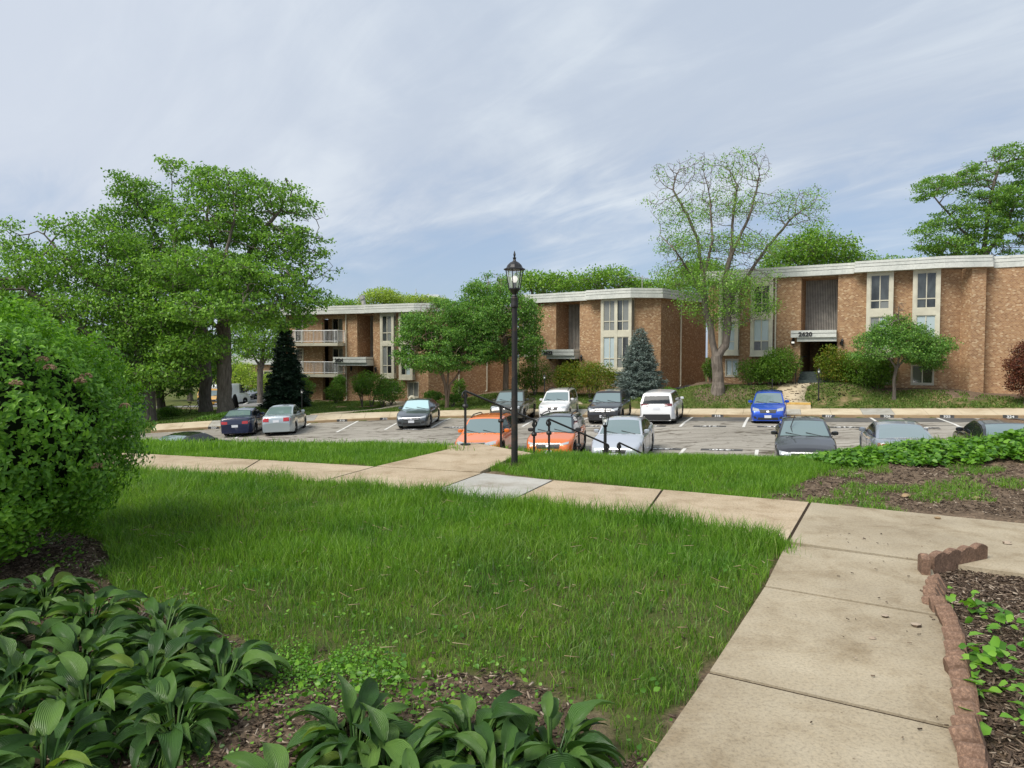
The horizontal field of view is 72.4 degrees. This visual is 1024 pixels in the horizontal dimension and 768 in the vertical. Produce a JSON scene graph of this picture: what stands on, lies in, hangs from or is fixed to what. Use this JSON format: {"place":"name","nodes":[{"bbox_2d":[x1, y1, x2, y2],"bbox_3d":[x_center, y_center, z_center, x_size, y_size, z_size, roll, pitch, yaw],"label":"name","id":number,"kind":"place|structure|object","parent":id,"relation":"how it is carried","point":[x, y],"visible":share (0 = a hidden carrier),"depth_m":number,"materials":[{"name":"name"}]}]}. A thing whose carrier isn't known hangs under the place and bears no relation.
{"place":"outdoors","nodes":[
{"label":"outdoors","id":0,"kind":"place"},
{"bbox_2d":[37,461,803,759],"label":"grass","id":1,"kind":"structure","parent":0,"point":[566,518],"depth_m":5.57,"materials":[{"name":"green plant"}]},
{"bbox_2d":[0,358,1023,767],"bbox_3d":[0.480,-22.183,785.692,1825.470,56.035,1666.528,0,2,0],"label":"ground","id":2,"kind":"structure","parent":0,"point":[674,708],"depth_m":4.23,"materials":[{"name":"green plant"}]},
{"bbox_2d":[0,577,28,619],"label":"hosta plant","id":3,"kind":"object","parent":2,"relation":"on","point":[5,607],"visible":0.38,"depth_m":4.16,"materials":[{"name":"green plant"}]},
{"bbox_2d":[0,693,32,736],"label":"hosta plant","id":4,"kind":"object","parent":2,"relation":"on","point":[9,717],"visible":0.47,"depth_m":2.87,"materials":[{"name":"green plant"}]},
{"bbox_2d":[0,729,42,767],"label":"hosta plant","id":5,"kind":"object","parent":2,"relation":"on","point":[14,750],"visible":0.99,"depth_m":2.55,"materials":[{"name":"green plant"}]},
{"bbox_2d":[0,607,46,659],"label":"hosta plant","id":6,"kind":"object","parent":2,"relation":"on","point":[11,620],"visible":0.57,"depth_m":3.77,"materials":[{"name":"green plant"}]},
{"bbox_2d":[0,635,88,713],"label":"hosta plant","id":7,"kind":"object","parent":2,"relation":"on","point":[16,679],"visible":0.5,"depth_m":3.23,"materials":[{"name":"green plant"}]},
{"bbox_2d":[0,564,99,621],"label":"hosta plant","id":8,"kind":"object","parent":2,"relation":"on","point":[23,595],"visible":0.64,"depth_m":4.39,"materials":[{"name":"green plant"}]},
{"bbox_2d":[3,700,126,767],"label":"hosta plant","id":9,"kind":"object","parent":2,"relation":"on","point":[59,744],"visible":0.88,"depth_m":2.68,"materials":[{"name":"green plant"}]},
{"bbox_2d":[0,292,156,571],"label":"flowering shrub","id":10,"kind":"object","parent":2,"relation":"on","point":[56,430],"visible":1,"depth_m":5.07,"materials":[{"name":"green plant"}]},
{"bbox_2d":[8,651,150,747],"bbox_3d":[-1.849,1.422,3.048,0.555,0.405,0.592,-2,3,-41],"label":"hosta plant","id":11,"kind":"object","parent":2,"relation":"on","point":[73,669],"visible":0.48,"depth_m":3.04,"materials":[{"name":"green plant"}]},
{"bbox_2d":[20,614,141,686],"bbox_3d":[-2.213,1.439,3.573,0.596,0.381,0.568,0,2,0],"label":"hosta plant","id":12,"kind":"object","parent":2,"relation":"on","point":[103,646],"visible":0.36,"depth_m":3.60,"materials":[{"name":"green plant"}]},
{"bbox_2d":[35,585,147,648],"bbox_3d":[-2.439,1.390,4.071,0.564,0.408,0.570,-2,3,-36],"label":"hosta plant","id":13,"kind":"object","parent":2,"relation":"on","point":[69,608],"visible":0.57,"depth_m":4.04,"materials":[{"name":"green plant"}]},
{"bbox_2d":[0,211,215,420],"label":"broadleaf tree","id":14,"kind":"object","parent":2,"relation":"on","point":[146,368],"visible":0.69,"depth_m":44.68,"materials":[{"name":"green plant"}]},
{"bbox_2d":[79,627,215,721],"bbox_3d":[-1.687,1.414,3.267,0.577,0.415,0.600,1,3,33],"label":"hosta plant","id":15,"kind":"object","parent":2,"relation":"on","point":[152,665],"visible":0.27,"depth_m":3.27,"materials":[{"name":"green plant"}]},
{"bbox_2d":[100,595,220,650],"bbox_3d":[-1.962,1.411,3.880,0.558,0.364,0.569,1,3,28],"label":"hosta plant","id":16,"kind":"object","parent":2,"relation":"on","point":[132,621],"visible":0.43,"depth_m":3.92,"materials":[{"name":"green plant"}]},
{"bbox_2d":[117,617,222,675],"bbox_3d":[-1.735,1.431,3.596,0.577,0.391,0.565,0,2,0],"label":"hosta plant","id":17,"kind":"object","parent":2,"relation":"on","point":[202,643],"visible":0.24,"depth_m":3.61,"materials":[{"name":"green plant"}]},
{"bbox_2d":[105,318,237,413],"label":"broadleaf tree","id":18,"kind":"object","parent":2,"relation":"on","point":[160,401],"visible":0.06,"depth_m":53.72,"materials":[{"name":"green plant"}]},
{"bbox_2d":[105,670,246,767],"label":"hosta plant","id":19,"kind":"object","parent":2,"relation":"on","point":[210,713],"visible":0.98,"depth_m":2.84,"materials":[{"name":"green plant"}]},
{"bbox_2d":[81,167,270,411],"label":"broadleaf tree","id":20,"kind":"object","parent":2,"relation":"on","point":[135,197],"visible":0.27,"depth_m":49.46,"materials":[{"name":"green plant"}]},
{"bbox_2d":[162,635,290,710],"bbox_3d":[-1.354,1.435,3.337,0.568,0.370,0.620,0,2,0],"label":"hosta plant","id":21,"kind":"object","parent":2,"relation":"on","point":[246,657],"visible":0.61,"depth_m":3.35,"materials":[{"name":"green plant"}]},
{"bbox_2d":[124,154,346,412],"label":"broadleaf tree","id":22,"kind":"object","parent":2,"relation":"on","point":[217,295],"visible":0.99,"depth_m":44.99,"materials":[{"name":"green plant"}]},
{"bbox_2d":[213,361,272,402],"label":"broadleaf tree","id":23,"kind":"object","parent":2,"relation":"on","point":[242,378],"visible":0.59,"depth_m":91.00,"materials":[{"name":"green plant"}]},
{"bbox_2d":[230,307,285,402],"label":"broadleaf tree","id":24,"kind":"object","parent":2,"relation":"on","point":[250,346],"visible":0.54,"depth_m":80.78,"materials":[{"name":"green plant"}]},
{"bbox_2d":[258,324,312,409],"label":"conifer","id":25,"kind":"object","parent":2,"relation":"on","point":[284,383],"visible":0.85,"depth_m":52.29,"materials":[{"name":"green plant"}]},
{"bbox_2d":[223,741,347,767],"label":"hosta plant","id":26,"kind":"object","parent":2,"relation":"on","point":[276,755],"visible":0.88,"depth_m":2.50,"materials":[{"name":"green plant"}]},
{"bbox_2d":[285,670,424,767],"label":"hosta plant","id":27,"kind":"object","parent":2,"relation":"on","point":[311,734],"visible":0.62,"depth_m":2.80,"materials":[{"name":"green plant"}]},
{"bbox_2d":[348,370,390,406],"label":"shrub","id":28,"kind":"object","parent":2,"relation":"on","point":[364,386],"visible":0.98,"depth_m":52.26,"materials":[{"name":"green plant"}]},
{"bbox_2d":[194,626,548,719],"bbox_3d":[-0.863,1.435,3.503,2.124,0.076,1.196,0,2,0],"label":"moss cover","id":29,"kind":"object","parent":2,"relation":"on","point":[327,664],"visible":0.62,"depth_m":3.55,"materials":[{"name":"green plant"}]},
{"bbox_2d":[263,631,480,725],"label":"weeds","id":30,"kind":"object","parent":2,"relation":"on","point":[319,683],"visible":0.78,"depth_m":3.36,"materials":[{"name":"green plant"}]},
{"bbox_2d":[3,545,746,767],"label":"weeds","id":31,"kind":"object","parent":2,"relation":"on","point":[642,690],"visible":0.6,"depth_m":4.13,"materials":[{"name":"green plant"}]},
{"bbox_2d":[354,286,409,304],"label":"broadleaf tree","id":32,"kind":"object","parent":2,"relation":"on","point":[382,295],"visible":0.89,"depth_m":82.68,"materials":[{"name":"green plant"}]},
{"bbox_2d":[121,640,655,767],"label":"grass","id":33,"kind":"structure","parent":2,"relation":"on","point":[381,688],"depth_m":3.13,"materials":[{"name":"green plant"}]},
{"bbox_2d":[370,378,407,407],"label":"shrub","id":34,"kind":"object","parent":2,"relation":"on","point":[383,393],"visible":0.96,"depth_m":52.06,"materials":[{"name":"green plant"}]},
{"bbox_2d":[280,295,511,400],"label":"apartment block","id":35,"kind":"structure","parent":2,"relation":"on","point":[347,341],"depth_m":59.01,"materials":[{"name":"brick"}]},
{"bbox_2d":[380,312,396,378],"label":"window","id":36,"kind":"structure","parent":35,"relation":"in","point":[387,320],"depth_m":57.38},
{"bbox_2d":[342,702,466,767],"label":"hosta plant","id":37,"kind":"object","parent":2,"relation":"on","point":[383,731],"visible":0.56,"depth_m":2.61,"materials":[{"name":"green plant"}]},
{"bbox_2d":[181,646,647,767],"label":"weeds","id":38,"kind":"object","parent":2,"relation":"on","point":[247,704],"visible":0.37,"depth_m":3.10,"materials":[{"name":"green plant"}]},
{"bbox_2d":[378,738,481,767],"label":"hosta plant","id":39,"kind":"object","parent":2,"relation":"on","point":[399,751],"visible":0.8,"depth_m":2.46,"materials":[{"name":"green plant"}]},
{"bbox_2d":[118,479,773,742],"bbox_3d":[-1.380,1.288,6.041,6.633,0.104,4.019,1,3,29],"label":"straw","id":40,"kind":"object","parent":2,"relation":"on","point":[445,597],"visible":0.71,"depth_m":4.65,"materials":[{"name":"beige plant"}]},
{"bbox_2d":[389,296,504,408],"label":"tree","id":41,"kind":"object","parent":2,"relation":"on","point":[447,344],"visible":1,"depth_m":46.66,"materials":[{"name":"green plant"}]},
{"bbox_2d":[410,687,544,767],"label":"hosta plant","id":42,"kind":"object","parent":2,"relation":"on","point":[499,712],"visible":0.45,"depth_m":2.78,"materials":[{"name":"green plant"}]},
{"bbox_2d":[110,438,857,497],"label":"grass","id":43,"kind":"structure","parent":2,"relation":"on","point":[669,475],"depth_m":10.13,"materials":[{"name":"green plant"}]},
{"bbox_2d":[447,443,533,455],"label":"stairs","id":44,"kind":"structure","parent":2,"relation":"on","point":[479,446],"depth_m":12.01,"materials":[{"name":"beige concrete"}]},
{"bbox_2d":[460,390,536,451],"bbox_3d":[-0.202,0.920,12.808,1.728,1.668,0.178,-2,3,-37],"label":"handrail","id":45,"kind":"object","parent":44,"relation":"on","point":[500,420],"visible":0.86,"depth_m":12.66,"materials":[{"name":"black metal"}]},
{"bbox_2d":[450,270,550,389],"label":"broadleaf tree","id":46,"kind":"object","parent":2,"relation":"on","point":[497,300],"visible":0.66,"depth_m":48.61,"materials":[{"name":"green plant"}]},
{"bbox_2d":[424,717,582,767],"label":"hosta plant","id":47,"kind":"object","parent":2,"relation":"on","point":[479,740],"visible":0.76,"depth_m":2.56,"materials":[{"name":"green plant"}]},
{"bbox_2d":[504,251,524,465],"bbox_3d":[0.037,-0.271,10.225,0.315,3.325,0.315,0,2,0],"label":"lamp post","id":48,"kind":"object","parent":2,"relation":"on","point":[514,265],"visible":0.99,"depth_m":10.19,"materials":[{"name":"black metal"}]},
{"bbox_2d":[517,359,555,394],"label":"shrub","id":49,"kind":"object","parent":2,"relation":"on","point":[528,380],"visible":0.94,"depth_m":50.87,"materials":[{"name":"green plant"}]},
{"bbox_2d":[107,430,991,458],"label":"grass","id":50,"kind":"structure","parent":2,"relation":"on","point":[220,441],"depth_m":12.16,"materials":[{"name":"green plant"}]},
{"bbox_2d":[123,417,979,455],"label":"parking lot","id":51,"kind":"structure","parent":2,"relation":"on","point":[749,438],"depth_m":34.05,"materials":[{"name":"grey asphalt"}]},
{"bbox_2d":[160,431,229,442],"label":"parked car","id":52,"kind":"object","parent":51,"relation":"on","point":[191,435],"visible":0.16,"depth_m":31.41,"materials":[{"name":"black"}]},
{"bbox_2d":[220,407,264,435],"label":"parked car","id":53,"kind":"object","parent":51,"relation":"on","point":[243,420],"visible":0.88,"depth_m":37.39,"materials":[{"name":"blue metal"}]},
{"bbox_2d":[262,404,306,433],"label":"parked car","id":54,"kind":"object","parent":51,"relation":"on","point":[280,418],"visible":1,"depth_m":37.49,"materials":[{"name":"silver metal"}]},
{"bbox_2d":[396,398,439,427],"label":"parked car","id":55,"kind":"object","parent":51,"relation":"on","point":[419,412],"visible":1,"depth_m":38.73,"materials":[{"name":"grey metal"}]},
{"bbox_2d":[455,411,510,448],"bbox_3d":[-0.956,2.024,27.869,2.074,1.661,4.500,-1,3,11],"label":"parked car","id":56,"kind":"object","parent":51,"relation":"on","point":[483,428],"visible":0.52,"depth_m":27.00,"materials":[{"name":"orange metal"}]},
{"bbox_2d":[490,389,535,422],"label":"parked car","id":57,"kind":"object","parent":51,"relation":"on","point":[526,404],"visible":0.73,"depth_m":40.10,"materials":[{"name":"grey metal"}]},
{"bbox_2d":[527,410,585,453],"bbox_3d":[1.789,1.949,27.267,2.057,1.681,4.350,-1,3,14],"label":"parked car","id":58,"kind":"object","parent":51,"relation":"on","point":[562,437],"visible":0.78,"depth_m":26.32,"materials":[{"name":"orange metal"}]},
{"bbox_2d":[539,387,578,416],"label":"parked car","id":59,"kind":"object","parent":51,"relation":"on","point":[558,399],"visible":0.84,"depth_m":41.13,"materials":[{"name":"white metal"}]},
{"bbox_2d":[587,388,630,422],"bbox_3d":[5.479,1.174,39.119,2.142,1.723,4.640,-1,3,18],"label":"parked car","id":60,"kind":"object","parent":51,"relation":"on","point":[614,401],"visible":0.93,"depth_m":38.03,"materials":[{"name":"black metal"}]},
{"bbox_2d":[591,415,654,455],"bbox_3d":[4.270,1.992,26.588,2.101,1.494,4.894,-1,3,18],"label":"parked car","id":61,"kind":"object","parent":51,"relation":"on","point":[636,433],"visible":0.73,"depth_m":25.60,"materials":[{"name":"silver metal"}]},
{"bbox_2d":[640,389,683,422],"bbox_3d":[8.203,1.128,38.143,2.130,1.733,4.700,-1,3,20],"label":"parked car","id":62,"kind":"object","parent":51,"relation":"on","point":[662,405],"visible":0.97,"depth_m":36.11,"materials":[{"name":"white metal"}]},
{"bbox_2d":[748,390,788,422],"bbox_3d":[13.435,1.133,36.573,1.992,1.554,4.100,-1,3,22],"label":"parked car","id":63,"kind":"object","parent":51,"relation":"on","point":[768,405],"visible":0.98,"depth_m":35.21,"materials":[{"name":"blue metal"}]},
{"bbox_2d":[771,415,838,456],"bbox_3d":[10.137,1.840,24.336,2.127,1.626,4.894,-1,3,21],"label":"parked car","id":64,"kind":"object","parent":51,"relation":"on","point":[796,435],"visible":0.83,"depth_m":23.29,"materials":[{"name":"grey metal"}]},
{"bbox_2d":[677,417,1023,425],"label":"asphalt repair","id":65,"kind":"structure","parent":51,"relation":"on","point":[827,419],"depth_m":35.72,"materials":[{"name":"grey asphalt"}]},
{"bbox_2d":[859,420,932,447],"bbox_3d":[12.778,1.906,23.308,2.105,1.419,4.794,-1,3,21],"label":"parked car","id":66,"kind":"object","parent":51,"relation":"on","point":[879,432],"visible":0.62,"depth_m":22.21,"materials":[{"name":"grey metal"}]},
{"bbox_2d":[952,418,1023,438],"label":"parked car","id":67,"kind":"object","parent":51,"relation":"on","point":[993,425],"visible":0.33,"depth_m":21.82,"materials":[{"name":"black metal"}]},
{"bbox_2d":[514,269,589,294],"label":"broadleaf tree","id":68,"kind":"object","parent":2,"relation":"on","point":[553,281],"visible":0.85,"depth_m":64.60,"materials":[{"name":"green plant"}]},
{"bbox_2d":[493,691,626,767],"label":"hosta plant","id":69,"kind":"object","parent":2,"relation":"on","point":[588,748],"visible":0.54,"depth_m":2.71,"materials":[{"name":"green plant"}]},
{"bbox_2d":[100,448,1023,767],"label":"footpath","id":70,"kind":"structure","parent":2,"relation":"on","point":[784,670],"depth_m":4.01,"materials":[{"name":"concrete"}]},
{"bbox_2d":[103,382,1023,425],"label":"grass","id":71,"kind":"structure","parent":2,"relation":"on","point":[316,407],"depth_m":42.88,"materials":[{"name":"green plant"}]},
{"bbox_2d":[551,359,586,393],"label":"shrub","id":72,"kind":"object","parent":2,"relation":"on","point":[566,382],"visible":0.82,"depth_m":49.47,"materials":[{"name":"green plant"}]},
{"bbox_2d":[151,414,1023,432],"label":"kerb","id":73,"kind":"structure","parent":2,"relation":"on","point":[693,415],"depth_m":39.54,"materials":[{"name":"beige concrete"}]},
{"bbox_2d":[574,359,620,397],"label":"shrub","id":74,"kind":"object","parent":2,"relation":"on","point":[586,382],"visible":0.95,"depth_m":48.27,"materials":[{"name":"green plant"}]},
{"bbox_2d":[568,263,652,291],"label":"broadleaf tree","id":75,"kind":"object","parent":2,"relation":"on","point":[595,282],"visible":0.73,"depth_m":66.51,"materials":[{"name":"green plant"}]},
{"bbox_2d":[519,275,705,392],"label":"apartment block","id":76,"kind":"structure","parent":2,"relation":"on","point":[596,326],"depth_m":51.18,"materials":[{"name":"brick"}]},
{"bbox_2d":[600,298,633,371],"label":"window","id":77,"kind":"structure","parent":76,"relation":"in","point":[617,315],"depth_m":49.70,"materials":[{"name":"grey"}]},
{"bbox_2d":[611,326,669,398],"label":"blue spruce","id":78,"kind":"object","parent":2,"relation":"on","point":[639,376],"visible":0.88,"depth_m":45.98,"materials":[{"name":"green plant"}]},
{"bbox_2d":[635,143,835,395],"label":"broadleaf tree","id":79,"kind":"object","parent":2,"relation":"on","point":[717,386],"visible":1,"depth_m":42.87,"materials":[{"name":"green plant"}]},
{"bbox_2d":[733,358,772,384],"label":"shrub","id":80,"kind":"object","parent":2,"relation":"on","point":[751,376],"visible":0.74,"depth_m":44.17,"materials":[{"name":"green plant"}]},
{"bbox_2d":[753,345,803,384],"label":"shrub","id":81,"kind":"object","parent":2,"relation":"on","point":[776,364],"visible":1,"depth_m":43.30,"materials":[{"name":"green plant"}]},
{"bbox_2d":[749,220,885,268],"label":"broadleaf tree","id":82,"kind":"object","parent":2,"relation":"on","point":[819,249],"visible":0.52,"depth_m":60.28,"materials":[{"name":"green plant"}]},
{"bbox_2d":[813,343,860,382],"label":"shrub","id":83,"kind":"object","parent":2,"relation":"on","point":[834,365],"visible":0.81,"depth_m":42.26,"materials":[{"name":"green plant"}]},
{"bbox_2d":[700,255,1023,393],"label":"apartment block","id":84,"kind":"structure","parent":2,"relation":"on","point":[975,303],"depth_m":41.35,"materials":[{"name":"brick"}]},
{"bbox_2d":[718,279,739,355],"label":"window","id":85,"kind":"structure","parent":84,"relation":"in","point":[733,350],"depth_m":46.04,"materials":[{"name":"grey"}]},
{"bbox_2d":[749,277,773,356],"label":"window","id":86,"kind":"structure","parent":84,"relation":"in","point":[761,332],"depth_m":45.09,"materials":[{"name":"grey"}]},
{"bbox_2d":[865,271,893,358],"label":"window","id":87,"kind":"structure","parent":84,"relation":"in","point":[880,285],"depth_m":41.70,"materials":[{"name":"grey"}]},
{"bbox_2d":[910,364,933,384],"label":"window","id":88,"kind":"structure","parent":84,"relation":"in","point":[918,377],"depth_m":41.13,"materials":[{"name":"grey glass"}]},
{"bbox_2d":[911,269,940,353],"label":"window","id":89,"kind":"structure","parent":84,"relation":"in","point":[926,282],"depth_m":40.46,"materials":[{"name":"grey"}]},
{"bbox_2d":[838,346,897,388],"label":"shrub","id":90,"kind":"object","parent":2,"relation":"on","point":[866,371],"visible":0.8,"depth_m":41.29,"materials":[{"name":"green plant"}]},
{"bbox_2d":[751,443,1023,511],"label":"grass","id":91,"kind":"structure","parent":2,"relation":"on","point":[915,491],"depth_m":8.30,"materials":[{"name":"green plant"}]},
{"bbox_2d":[773,448,1023,518],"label":"mulch","id":92,"kind":"object","parent":2,"relation":"on","point":[900,501],"visible":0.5,"depth_m":8.38,"materials":[{"name":"brown wood"}]},
{"bbox_2d":[844,303,963,400],"bbox_3d":[22.107,-1.750,39.396,6.236,5.652,3.491,0,2,0],"label":"tree","id":93,"kind":"object","parent":2,"relation":"on","point":[922,347],"visible":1,"depth_m":39.06,"materials":[{"name":"green plant"}]},
{"bbox_2d":[800,427,1023,468],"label":"ivy","id":94,"kind":"object","parent":2,"relation":"on","point":[943,451],"visible":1,"depth_m":10.07,"materials":[{"name":"green plant"}]},
{"bbox_2d":[943,654,969,676],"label":"edging block","id":95,"kind":"structure","parent":2,"relation":"on","point":[950,662],"depth_m":3.42,"materials":[{"name":"brown concrete"}]},
{"bbox_2d":[929,542,987,574],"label":"edging block","id":96,"kind":"structure","parent":2,"relation":"on","point":[948,559],"depth_m":5.24,"materials":[{"name":"brown concrete"}]},
{"bbox_2d":[903,141,1023,256],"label":"broadleaf tree","id":97,"kind":"object","parent":2,"relation":"on","point":[999,204],"visible":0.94,"depth_m":52.90,"materials":[{"name":"green plant"}]},
{"bbox_2d":[948,724,978,750],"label":"edging block","id":98,"kind":"structure","parent":2,"relation":"on","point":[963,733],"depth_m":2.77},
{"bbox_2d":[950,686,982,721],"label":"edging block","id":99,"kind":"structure","parent":2,"relation":"on","point":[964,693],"depth_m":3.09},
{"bbox_2d":[950,714,986,747],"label":"edging block","id":100,"kind":"structure","parent":2,"relation":"on","point":[961,719],"depth_m":2.87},
{"bbox_2d":[957,741,991,767],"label":"edging block","id":101,"kind":"structure","parent":2,"relation":"on","point":[974,750],"depth_m":2.66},
{"bbox_2d":[938,568,1023,767],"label":"mulch","id":102,"kind":"object","parent":2,"relation":"on","point":[965,582],"visible":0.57,"depth_m":3.93,"materials":[{"name":"brown wood"}]},
{"bbox_2d":[945,586,1023,734],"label":"ground cover","id":103,"kind":"object","parent":102,"relation":"on","point":[993,649],"visible":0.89,"depth_m":3.49,"materials":[{"name":"green plant"}]},
{"bbox_2d":[995,339,1023,403],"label":"red leaf tree","id":104,"kind":"object","parent":2,"relation":"on","point":[1015,365],"visible":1,"depth_m":36.57,"materials":[{"name":"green plant"}]},
{"bbox_2d":[0,0,1023,357],"label":"sky","id":105,"kind":"structure","parent":0,"point":[439,141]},
{"bbox_2d":[153,408,1023,429],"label":"pavement","id":106,"kind":"structure","parent":0,"point":[934,411],"depth_m":39.56,"materials":[{"name":"grey concrete"}]},
{"bbox_2d":[777,382,815,401],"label":"stone steps","id":107,"kind":"structure","parent":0,"point":[794,388],"depth_m":42.11,"materials":[{"name":"beige stone"}]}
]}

